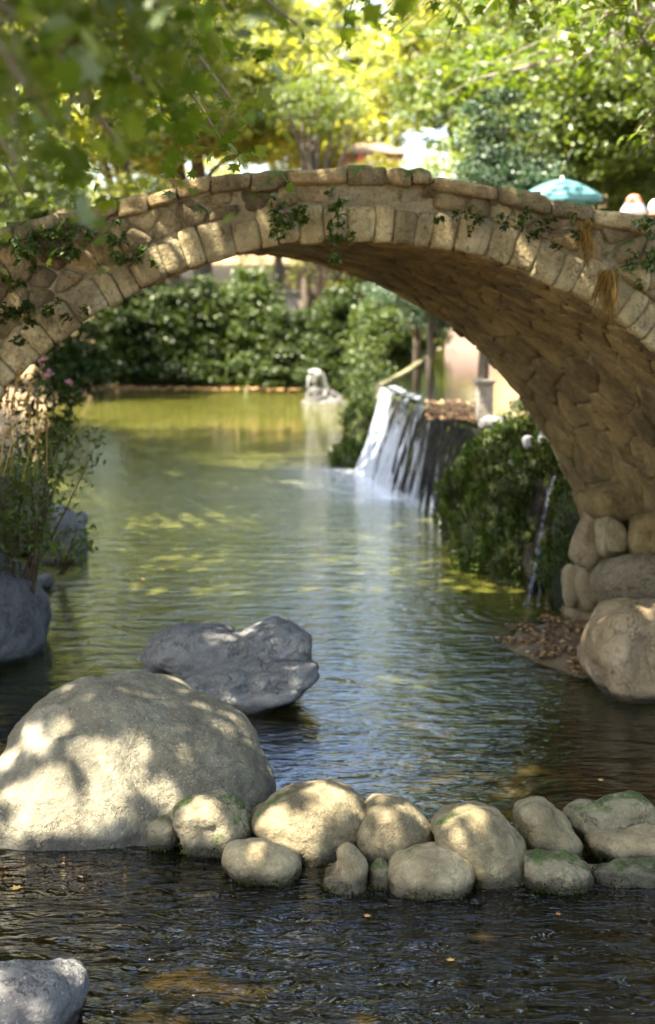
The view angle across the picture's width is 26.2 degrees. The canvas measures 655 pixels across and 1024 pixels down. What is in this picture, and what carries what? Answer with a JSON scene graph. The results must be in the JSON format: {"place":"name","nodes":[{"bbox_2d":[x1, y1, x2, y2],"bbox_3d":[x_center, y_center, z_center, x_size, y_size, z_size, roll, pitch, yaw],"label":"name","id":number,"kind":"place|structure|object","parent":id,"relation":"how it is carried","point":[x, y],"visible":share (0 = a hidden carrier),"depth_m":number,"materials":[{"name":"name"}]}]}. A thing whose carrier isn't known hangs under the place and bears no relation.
{"place":"outdoors","nodes":[
{"label":"outdoors","id":0,"kind":"place"},
{"bbox_2d":[38,573,53,590],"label":"bank rock","id":1,"kind":"object","parent":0,"point":[46,580],"visible":0.66,"depth_m":14.54,"materials":[{"name":"grey stone"}]},
{"bbox_2d":[38,511,98,577],"bbox_3d":[-2.500,0.327,13.635,0.535,1.068,2.586,-2,9,-10],"label":"shrub","id":2,"kind":"object","parent":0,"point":[66,560],"visible":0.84,"depth_m":13.37,"materials":[{"name":"green plant"}]},
{"bbox_2d":[4,0,456,193],"label":"sky","id":3,"kind":"structure","parent":0,"point":[416,147],"materials":[{"name":"white"}]},
{"bbox_2d":[0,193,606,873],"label":"ground","id":4,"kind":"structure","parent":0,"point":[222,269],"depth_m":46.81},
{"bbox_2d":[2,16,38,185],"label":"broadleaf tree","id":5,"kind":"object","parent":4,"relation":"on","point":[18,87],"depth_m":50.80,"materials":[{"name":"green plant"}]},
{"bbox_2d":[0,554,51,667],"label":"bank rock","id":6,"kind":"object","parent":4,"relation":"on","point":[25,616],"visible":0.69,"depth_m":11.59,"materials":[{"name":"grey stone"}]},
{"bbox_2d":[0,462,54,554],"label":"shrub","id":7,"kind":"object","parent":4,"relation":"on","point":[27,507],"visible":0.21,"depth_m":12.46,"materials":[{"name":"green plant"}]},
{"bbox_2d":[0,349,57,477],"bbox_3d":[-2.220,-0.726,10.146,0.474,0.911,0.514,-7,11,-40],"label":"tall grass","id":8,"kind":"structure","parent":4,"relation":"on","point":[16,380],"depth_m":9.99,"materials":[{"name":"green plant"}]},
{"bbox_2d":[4,396,56,482],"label":"tall grass","id":9,"kind":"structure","parent":4,"relation":"on","point":[38,435],"depth_m":10.22,"materials":[{"name":"green plant"}]},
{"bbox_2d":[9,358,87,476],"bbox_3d":[-2.898,-0.912,14.534,0.837,1.371,0.362,0,9,0],"label":"oleander","id":10,"kind":"object","parent":4,"relation":"on","point":[70,405],"visible":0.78,"depth_m":14.49,"materials":[{"name":"green plant"}]},
{"bbox_2d":[0,66,104,387],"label":"broadleaf tree","id":11,"kind":"object","parent":4,"relation":"on","point":[47,193],"visible":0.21,"depth_m":40.22,"materials":[{"name":"green plant"}]},
{"bbox_2d":[0,397,120,594],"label":"shrub","id":12,"kind":"object","parent":4,"relation":"on","point":[34,539],"visible":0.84,"depth_m":11.33,"materials":[{"name":"green plant"}]},
{"bbox_2d":[23,319,122,396],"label":"bush","id":13,"kind":"object","parent":4,"relation":"on","point":[69,357],"visible":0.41,"depth_m":43.13,"materials":[{"name":"green plant"}]},
{"bbox_2d":[91,166,169,362],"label":"leaning tree","id":14,"kind":"object","parent":4,"relation":"on","point":[129,183],"visible":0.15,"depth_m":47.56,"materials":[{"name":"green plant"}]},
{"bbox_2d":[3,0,260,298],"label":"broadleaf tree","id":15,"kind":"object","parent":4,"relation":"on","point":[224,77],"visible":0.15,"depth_m":50.73,"materials":[{"name":"green plant"}]},
{"bbox_2d":[75,284,198,388],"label":"bush","id":16,"kind":"object","parent":4,"relation":"on","point":[129,322],"visible":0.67,"depth_m":46.30,"materials":[{"name":"green plant"}]},
{"bbox_2d":[0,671,275,850],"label":"granite boulder","id":17,"kind":"object","parent":4,"relation":"on","point":[122,760],"visible":0.69,"depth_m":8.05,"materials":[{"name":"beige stone"}]},
{"bbox_2d":[131,278,223,337],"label":"bush","id":18,"kind":"object","parent":4,"relation":"on","point":[175,282],"visible":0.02,"depth_m":49.48,"materials":[{"name":"green plant"}]},
{"bbox_2d":[141,273,243,390],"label":"bush","id":19,"kind":"object","parent":4,"relation":"on","point":[190,353],"visible":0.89,"depth_m":46.02,"materials":[{"name":"green plant"}]},
{"bbox_2d":[90,380,301,390],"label":"stone ledge","id":20,"kind":"object","parent":4,"relation":"on","point":[175,388],"visible":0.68,"depth_m":45.32,"materials":[{"name":"brown stone"}]},
{"bbox_2d":[0,0,420,266],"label":"plane tree","id":21,"kind":"object","parent":4,"relation":"on","point":[70,53],"visible":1,"depth_m":3.15,"materials":[{"name":"green plant"}]},
{"bbox_2d":[170,789,254,858],"bbox_3d":[-0.631,1.751,7.812,0.484,0.416,0.494,0,9,0],"label":"stream stone","id":22,"kind":"object","parent":4,"relation":"on","point":[212,824],"visible":0.8,"depth_m":7.63,"materials":[{"name":"grey stone"}]},
{"bbox_2d":[68,0,380,292],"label":"broadleaf tree","id":23,"kind":"object","parent":4,"relation":"on","point":[261,70],"visible":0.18,"depth_m":57.13,"materials":[{"name":"green plant"}]},
{"bbox_2d":[196,263,285,390],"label":"bush","id":24,"kind":"object","parent":4,"relation":"on","point":[248,318],"visible":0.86,"depth_m":46.11,"materials":[{"name":"green plant"}]},
{"bbox_2d":[210,286,288,328],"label":"bush","id":25,"kind":"object","parent":4,"relation":"on","point":[280,302],"visible":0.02,"depth_m":49.73,"materials":[{"name":"green plant"}]},
{"bbox_2d":[155,0,345,279],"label":"broadleaf tree","id":26,"kind":"object","parent":4,"relation":"on","point":[177,277],"depth_m":77.50,"materials":[{"name":"green plant"}]},
{"bbox_2d":[221,838,301,886],"bbox_3d":[-0.344,1.863,7.441,0.428,0.291,0.431,0,9,0],"label":"stream stone","id":27,"kind":"object","parent":4,"relation":"on","point":[263,861],"visible":0.91,"depth_m":7.27,"materials":[{"name":"grey stone"}]},
{"bbox_2d":[235,163,296,289],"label":"willow tree","id":28,"kind":"object","parent":4,"relation":"on","point":[278,265],"visible":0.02,"depth_m":53.11,"materials":[{"name":"plant"}]},
{"bbox_2d":[247,304,323,391],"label":"bush","id":29,"kind":"object","parent":4,"relation":"on","point":[290,328],"visible":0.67,"depth_m":45.52,"materials":[{"name":"green plant"}]},
{"bbox_2d":[269,290,311,316],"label":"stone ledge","id":30,"kind":"object","parent":4,"relation":"on","point":[293,297],"visible":0.25,"depth_m":51.41,"materials":[{"name":"grey stone"}]},
{"bbox_2d":[5,37,594,203],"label":"woodland","id":31,"kind":"object","parent":4,"relation":"on","point":[222,171],"depth_m":100.62,"materials":[{"name":"green plant"}]},
{"bbox_2d":[284,259,318,309],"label":"willow tree","id":32,"kind":"object","parent":4,"relation":"on","point":[305,285],"visible":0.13,"depth_m":49.26,"materials":[{"name":"plant"}]},
{"bbox_2d":[235,33,376,170],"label":"broadleaf tree","id":33,"kind":"object","parent":4,"relation":"on","point":[289,166],"visible":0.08,"depth_m":95.77,"materials":[{"name":"green plant"}]},
{"bbox_2d":[251,780,365,865],"bbox_3d":[-0.106,1.766,7.802,0.679,0.548,0.647,0,9,0],"label":"stream stone","id":34,"kind":"object","parent":4,"relation":"on","point":[316,822],"visible":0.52,"depth_m":7.55,"materials":[{"name":"beige stone"}]},
{"bbox_2d":[271,265,352,298],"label":"garden wall","id":35,"kind":"structure","parent":4,"relation":"on","point":[288,285],"depth_m":61.16,"materials":[{"name":"stone"}]},
{"bbox_2d":[253,68,372,304],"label":"tree","id":36,"kind":"object","parent":4,"relation":"on","point":[316,116],"visible":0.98,"depth_m":50.98,"materials":[{"name":"green plant"}]},
{"bbox_2d":[0,165,654,703],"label":"stone bridge","id":37,"kind":"structure","parent":4,"relation":"on","point":[570,369],"depth_m":10.07,"materials":[{"name":"beige stone"}]},
{"bbox_2d":[0,259,88,346],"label":"wall plant","id":38,"kind":"object","parent":37,"relation":"attached to","point":[14,313],"depth_m":9.77,"materials":[{"name":"leaf"}]},
{"bbox_2d":[0,217,128,264],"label":"wall plant","id":39,"kind":"object","parent":37,"relation":"attached to","point":[26,252],"depth_m":9.71,"materials":[{"name":"green plant"}]},
{"bbox_2d":[106,244,159,267],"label":"wall plant","id":40,"kind":"object","parent":37,"relation":"attached to","point":[117,254],"depth_m":9.70,"materials":[{"name":"green plant"}]},
{"bbox_2d":[266,193,310,240],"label":"wall plant","id":41,"kind":"object","parent":37,"relation":"attached to","point":[301,218],"depth_m":9.69,"materials":[{"name":"green plant"}]},
{"bbox_2d":[324,184,356,265],"bbox_3d":[0.086,-1.972,9.689,0.238,0.559,0.196,0,9,0],"label":"ivy","id":42,"kind":"object","parent":37,"relation":"attached to","point":[336,238],"depth_m":9.68,"materials":[{"name":"green plant"}]},
{"bbox_2d":[433,204,527,237],"bbox_3d":[1.059,-2.004,9.692,0.663,0.223,0.181,0,9,0],"label":"ivy","id":43,"kind":"object","parent":37,"relation":"attached to","point":[478,218],"depth_m":9.68,"materials":[{"name":"green plant"}]},
{"bbox_2d":[513,205,595,251],"bbox_3d":[1.558,-1.948,9.688,0.562,0.314,0.204,0,9,0],"label":"ivy","id":44,"kind":"object","parent":37,"relation":"attached to","point":[535,234],"depth_m":9.70,"materials":[{"name":"leaf"},{"name":"stem"}]},
{"bbox_2d":[573,219,597,273],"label":"dry fronds","id":45,"kind":"object","parent":37,"relation":"attached to","point":[586,235],"visible":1,"depth_m":9.68,"materials":[{"name":"brown plant"}]},
{"bbox_2d":[588,268,620,330],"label":"dry fronds","id":46,"kind":"object","parent":37,"relation":"attached to","point":[606,284],"visible":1,"depth_m":9.72,"materials":[{"name":"brown plant"}]},
{"bbox_2d":[621,214,654,291],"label":"ivy","id":47,"kind":"object","parent":37,"relation":"attached to","point":[649,260],"depth_m":9.71,"materials":[{"name":"green plant"}]},
{"bbox_2d":[291,279,383,396],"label":"bush","id":48,"kind":"object","parent":4,"relation":"on","point":[328,352],"visible":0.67,"depth_m":43.70,"materials":[{"name":"green plant"}]},
{"bbox_2d":[314,264,368,299],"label":"sapling","id":49,"kind":"object","parent":4,"relation":"on","point":[339,280],"visible":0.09,"depth_m":47.29,"materials":[{"name":"green plant"}]},
{"bbox_2d":[319,842,368,895],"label":"stream stone","id":50,"kind":"object","parent":4,"relation":"on","point":[347,871],"visible":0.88,"depth_m":7.19,"materials":[{"name":"grey stone"}]},
{"bbox_2d":[312,271,398,314],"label":"bush","id":51,"kind":"object","parent":4,"relation":"on","point":[354,283],"visible":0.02,"depth_m":48.70,"materials":[{"name":"green plant"}]},
{"bbox_2d":[292,0,436,166],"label":"broadleaf tree","id":52,"kind":"object","parent":4,"relation":"on","point":[334,8],"visible":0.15,"depth_m":97.52,"materials":[{"name":"yellow plant"}]},
{"bbox_2d":[333,350,397,428],"bbox_3d":[1.082,-2.731,32.627,1.908,1.965,5.072,0,9,0],"label":"bush","id":53,"kind":"object","parent":4,"relation":"on","point":[367,386],"visible":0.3,"depth_m":33.18,"materials":[{"name":"green plant"}]},
{"bbox_2d":[339,143,405,295],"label":"house","id":54,"kind":"structure","parent":4,"relation":"on","point":[388,151],"depth_m":60.42,"materials":[{"name":"paint"}]},
{"bbox_2d":[368,155,376,165],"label":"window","id":55,"kind":"structure","parent":54,"relation":"in","point":[371,164],"depth_m":60.33,"materials":[{"name":"paint"}]},
{"bbox_2d":[348,152,405,168],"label":"sapling","id":56,"kind":"object","parent":4,"relation":"on","point":[388,163],"visible":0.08,"depth_m":48.45,"materials":[{"name":"yellow plant"}]},
{"bbox_2d":[335,295,427,392],"bbox_3d":[1.596,-4.391,38.553,2.365,3.421,3.758,4,10,26],"label":"bush","id":57,"kind":"object","parent":4,"relation":"on","point":[383,331],"visible":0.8,"depth_m":37.70,"materials":[{"name":"green plant"}]},
{"bbox_2d":[356,793,434,867],"bbox_3d":[0.373,1.777,7.656,0.462,0.480,0.533,0,9,0],"label":"stream stone","id":58,"kind":"object","parent":4,"relation":"on","point":[390,826],"visible":0.57,"depth_m":7.47,"materials":[{"name":"grey stone"}]},
{"bbox_2d":[345,300,453,371],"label":"bush","id":59,"kind":"object","parent":4,"relation":"on","point":[443,337],"visible":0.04,"depth_m":40.35,"materials":[{"name":"green plant"}]},
{"bbox_2d":[354,173,450,362],"bbox_3d":[2.251,-5.406,35.562,3.236,6.439,3.784,2,9,14],"label":"conifer tree","id":60,"kind":"object","parent":4,"relation":"on","point":[414,328],"visible":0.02,"depth_m":35.54,"materials":[{"name":"green plant"}]},
{"bbox_2d":[376,347,442,401],"bbox_3d":[2.304,-3.018,35.215,0.188,1.520,19.479,1,9,8],"label":"railing","id":61,"kind":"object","parent":4,"relation":"on","point":[395,376],"depth_m":28.52,"materials":[{"name":"beige wood"}]},
{"bbox_2d":[348,0,473,179],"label":"broadleaf tree","id":62,"kind":"object","parent":4,"relation":"on","point":[376,74],"visible":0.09,"depth_m":72.37,"materials":[{"name":"yellow plant"}]},
{"bbox_2d":[371,286,450,366],"bbox_3d":[2.418,-4.841,32.628,2.932,4.990,2.508,-6,10,-33],"label":"conifer tree","id":63,"kind":"object","parent":4,"relation":"on","point":[431,329],"visible":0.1,"depth_m":32.72,"materials":[{"name":"green plant"}]},
{"bbox_2d":[365,390,481,512],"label":"weir wall","id":64,"kind":"structure","parent":4,"relation":"on","point":[445,441],"depth_m":21.07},
{"bbox_2d":[355,385,439,522],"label":"waterfall","id":65,"kind":"structure","parent":64,"relation":"on","point":[390,445],"depth_m":23.27,"materials":[{"name":"grey liquid"}]},
{"bbox_2d":[388,841,475,900],"bbox_3d":[0.539,1.873,7.292,0.479,0.310,0.481,0,9,0],"label":"stream stone","id":66,"kind":"object","parent":4,"relation":"on","point":[433,870],"visible":0.8,"depth_m":7.11,"materials":[{"name":"grey stone"}]},
{"bbox_2d":[365,0,542,85],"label":"broadleaf tree","id":67,"kind":"object","parent":4,"relation":"on","point":[426,47],"visible":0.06,"depth_m":68.46,"materials":[{"name":"yellow plant"}]},
{"bbox_2d":[378,0,556,156],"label":"broadleaf tree","id":68,"kind":"object","parent":4,"relation":"on","point":[443,111],"visible":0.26,"depth_m":49.78,"materials":[{"name":"green plant"}]},
{"bbox_2d":[431,800,526,888],"bbox_3d":[0.823,1.808,7.476,0.544,0.533,0.578,0,9,0],"label":"stream stone","id":69,"kind":"object","parent":4,"relation":"on","point":[486,841],"visible":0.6,"depth_m":7.25,"materials":[{"name":"grey stone"}]},
{"bbox_2d":[394,84,583,379],"bbox_3d":[2.944,-4.843,26.641,3.689,6.278,3.155,7,11,38],"label":"conifer tree","id":70,"kind":"object","parent":4,"relation":"on","point":[495,167],"visible":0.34,"depth_m":26.00,"materials":[{"name":"green plant"}]},
{"bbox_2d":[332,0,654,170],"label":"plane tree","id":71,"kind":"object","parent":4,"relation":"on","point":[591,7],"visible":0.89,"depth_m":11.79,"materials":[{"name":"green plant"}]},
{"bbox_2d":[430,408,563,589],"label":"bush","id":72,"kind":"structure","parent":4,"relation":"on","point":[495,472],"depth_m":15.30,"materials":[{"name":"green plant"}]},
{"bbox_2d":[478,415,502,430],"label":"terrace rock","id":73,"kind":"object","parent":72,"relation":"on","point":[486,421],"visible":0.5,"depth_m":16.69,"materials":[{"name":"white stone"}]},
{"bbox_2d":[522,435,532,449],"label":"terrace rock","id":74,"kind":"object","parent":72,"relation":"on","point":[526,440],"visible":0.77,"depth_m":14.72,"materials":[{"name":"grey stone"}]},
{"bbox_2d":[538,433,546,445],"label":"terrace rock","id":75,"kind":"object","parent":72,"relation":"on","point":[539,436],"visible":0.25,"depth_m":14.58,"materials":[{"name":"grey stone"}]},
{"bbox_2d":[507,398,527,417],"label":"shrub","id":76,"kind":"object","parent":4,"relation":"on","point":[518,403],"visible":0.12,"depth_m":16.91,"materials":[{"name":"green plant"}]},
{"bbox_2d":[400,0,654,219],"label":"broadleaf tree","id":77,"kind":"object","parent":4,"relation":"on","point":[626,186],"visible":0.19,"depth_m":31.32,"materials":[{"name":"green plant"}]},
{"bbox_2d":[408,0,654,144],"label":"plane tree","id":78,"kind":"object","parent":4,"relation":"on","point":[542,63],"visible":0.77,"depth_m":25.80,"materials":[{"name":"green plant"}]},
{"bbox_2d":[521,473,556,594],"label":"waterfall","id":79,"kind":"structure","parent":4,"relation":"on","point":[536,521],"depth_m":14.32,"materials":[{"name":"white liquid"}]},
{"bbox_2d":[504,623,588,677],"bbox_3d":[2.035,1.278,12.193,1.295,0.317,2.449,2,9,15],"label":"gravel bar","id":80,"kind":"object","parent":4,"relation":"on","point":[556,662],"visible":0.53,"depth_m":12.07,"materials":[{"name":"gravel"}]},
{"bbox_2d":[492,614,588,676],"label":"leaf litter","id":81,"kind":"object","parent":80,"relation":"on","point":[544,654],"visible":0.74,"depth_m":12.25,"materials":[{"name":"brown plant"}]},
{"bbox_2d":[513,796,584,859],"bbox_3d":[1.223,1.771,7.736,0.390,0.406,0.483,0,9,0],"label":"stream stone","id":82,"kind":"object","parent":4,"relation":"on","point":[542,823],"visible":0.61,"depth_m":7.58,"materials":[{"name":"grey stone"}]},
{"bbox_2d":[532,473,579,611],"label":"mossy bank","id":83,"kind":"structure","parent":4,"relation":"on","point":[563,519],"depth_m":13.57,"materials":[{"name":"green plant"}]},
{"bbox_2d":[523,848,593,896],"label":"stream stone","id":84,"kind":"object","parent":4,"relation":"on","point":[562,873],"visible":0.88,"depth_m":7.17,"materials":[{"name":"grey stone"}]},
{"bbox_2d":[530,176,602,202],"bbox_3d":[4.236,-3.956,25.697,1.414,4.252,1.414,3,9,21],"label":"parasol","id":85,"kind":"object","parent":4,"relation":"on","point":[562,190],"visible":0.67,"depth_m":24.94,"materials":[{"name":"teal fabric"}]},
{"bbox_2d":[506,0,654,182],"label":"broadleaf tree","id":86,"kind":"object","parent":4,"relation":"on","point":[607,107],"visible":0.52,"depth_m":29.19,"materials":[{"name":"green plant"}]},
{"bbox_2d":[516,10,651,207],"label":"broadleaf tree","id":87,"kind":"object","parent":4,"relation":"on","point":[564,137],"depth_m":45.61,"materials":[{"name":"green plant"}]},
{"bbox_2d":[582,823,654,860],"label":"stream stone","id":88,"kind":"object","parent":4,"relation":"on","point":[635,841],"visible":0.81,"depth_m":7.56,"materials":[{"name":"grey stone"}]},
{"bbox_2d":[620,194,646,213],"bbox_3d":[4.476,-2.890,20.802,0.381,3.534,0.381,0,9,0],"label":"garden lamp","id":89,"kind":"object","parent":4,"relation":"on","point":[633,204],"visible":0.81,"depth_m":20.44,"materials":[{"name":"ceramic"}]},
{"bbox_2d":[648,199,654,220],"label":"garden lamp","id":90,"kind":"object","parent":4,"relation":"on","point":[651,207],"visible":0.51,"depth_m":19.53,"materials":[{"name":"white paint"}]},
{"bbox_2d":[0,389,654,1023],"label":"stream water","id":91,"kind":"structure","parent":0,"point":[238,511],"depth_m":9.91,"materials":[{"name":"green liquid"}]},
{"bbox_2d":[0,958,89,1023],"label":"bank rock","id":92,"kind":"object","parent":91,"relation":"in","point":[55,991],"visible":1,"depth_m":5.73,"materials":[{"name":"grey stone"}]},
{"bbox_2d":[32,504,88,566],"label":"bank rock","id":93,"kind":"object","parent":91,"relation":"in","point":[67,519],"visible":0.26,"depth_m":15.87,"materials":[{"name":"grey stone"}]},
{"bbox_2d":[1,857,124,881],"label":"leaf litter","id":94,"kind":"object","parent":91,"relation":"on","point":[88,863],"visible":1,"depth_m":7.39,"materials":[{"name":"brown plant"}]},
{"bbox_2d":[146,814,179,851],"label":"stream stone","id":95,"kind":"object","parent":91,"relation":"in","point":[162,836],"visible":0.87,"depth_m":7.71,"materials":[{"name":"grey stone"}]},
{"bbox_2d":[140,616,319,714],"bbox_3d":[-0.748,1.184,10.710,1.384,0.740,1.080,0,9,0],"label":"layered rock","id":96,"kind":"object","parent":91,"relation":"in","point":[265,665],"visible":0.84,"depth_m":10.48,"materials":[{"name":"grey stone"}]},
{"bbox_2d":[301,369,348,402],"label":"statue","id":97,"kind":"object","parent":91,"relation":"on","point":[318,393],"visible":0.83,"depth_m":40.80,"materials":[{"name":"stone"}]},
{"bbox_2d":[322,393,378,467],"bbox_3d":[0.568,-1.250,25.432,1.006,1.793,1.233,7,11,39],"label":"bush","id":98,"kind":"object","parent":91,"relation":"in","point":[358,418],"depth_m":25.09,"materials":[{"name":"green plant"}]},
{"bbox_2d":[367,858,388,891],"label":"stream stone","id":99,"kind":"object","parent":91,"relation":"in","point":[377,878],"visible":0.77,"depth_m":7.22,"materials":[{"name":"grey stone"}]},
{"bbox_2d":[562,790,654,839],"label":"stream stone","id":100,"kind":"object","parent":91,"relation":"in","point":[623,809],"visible":0.59,"depth_m":7.76,"materials":[{"name":"grey stone"}]},
{"bbox_2d":[590,857,654,888],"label":"stream stone","id":101,"kind":"object","parent":91,"relation":"in","point":[619,873],"visible":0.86,"depth_m":7.28,"materials":[{"name":"grey stone"}]},
{"bbox_2d":[383,348,527,422],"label":"wall","id":102,"kind":"structure","parent":0,"point":[451,374],"depth_m":26.76,"materials":[{"name":"beige paint"}]},
{"bbox_2d":[424,399,476,420],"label":"leaf litter","id":103,"kind":"object","parent":102,"relation":"on","point":[435,409],"visible":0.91,"depth_m":19.36,"materials":[{"name":"brown plant"}]},
{"bbox_2d":[473,379,495,420],"bbox_3d":[2.014,-1.438,18.121,0.240,0.525,0.220,-2,9,-11],"label":"stone post","id":104,"kind":"object","parent":102,"relation":"on","point":[483,407],"visible":0.86,"depth_m":18.04,"materials":[{"name":"beige stone"}]},
{"bbox_2d":[445,328,472,347],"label":"garden wall","id":105,"kind":"structure","parent":0,"point":[456,340],"depth_m":45.30,"materials":[{"name":"paint"}]}
]}

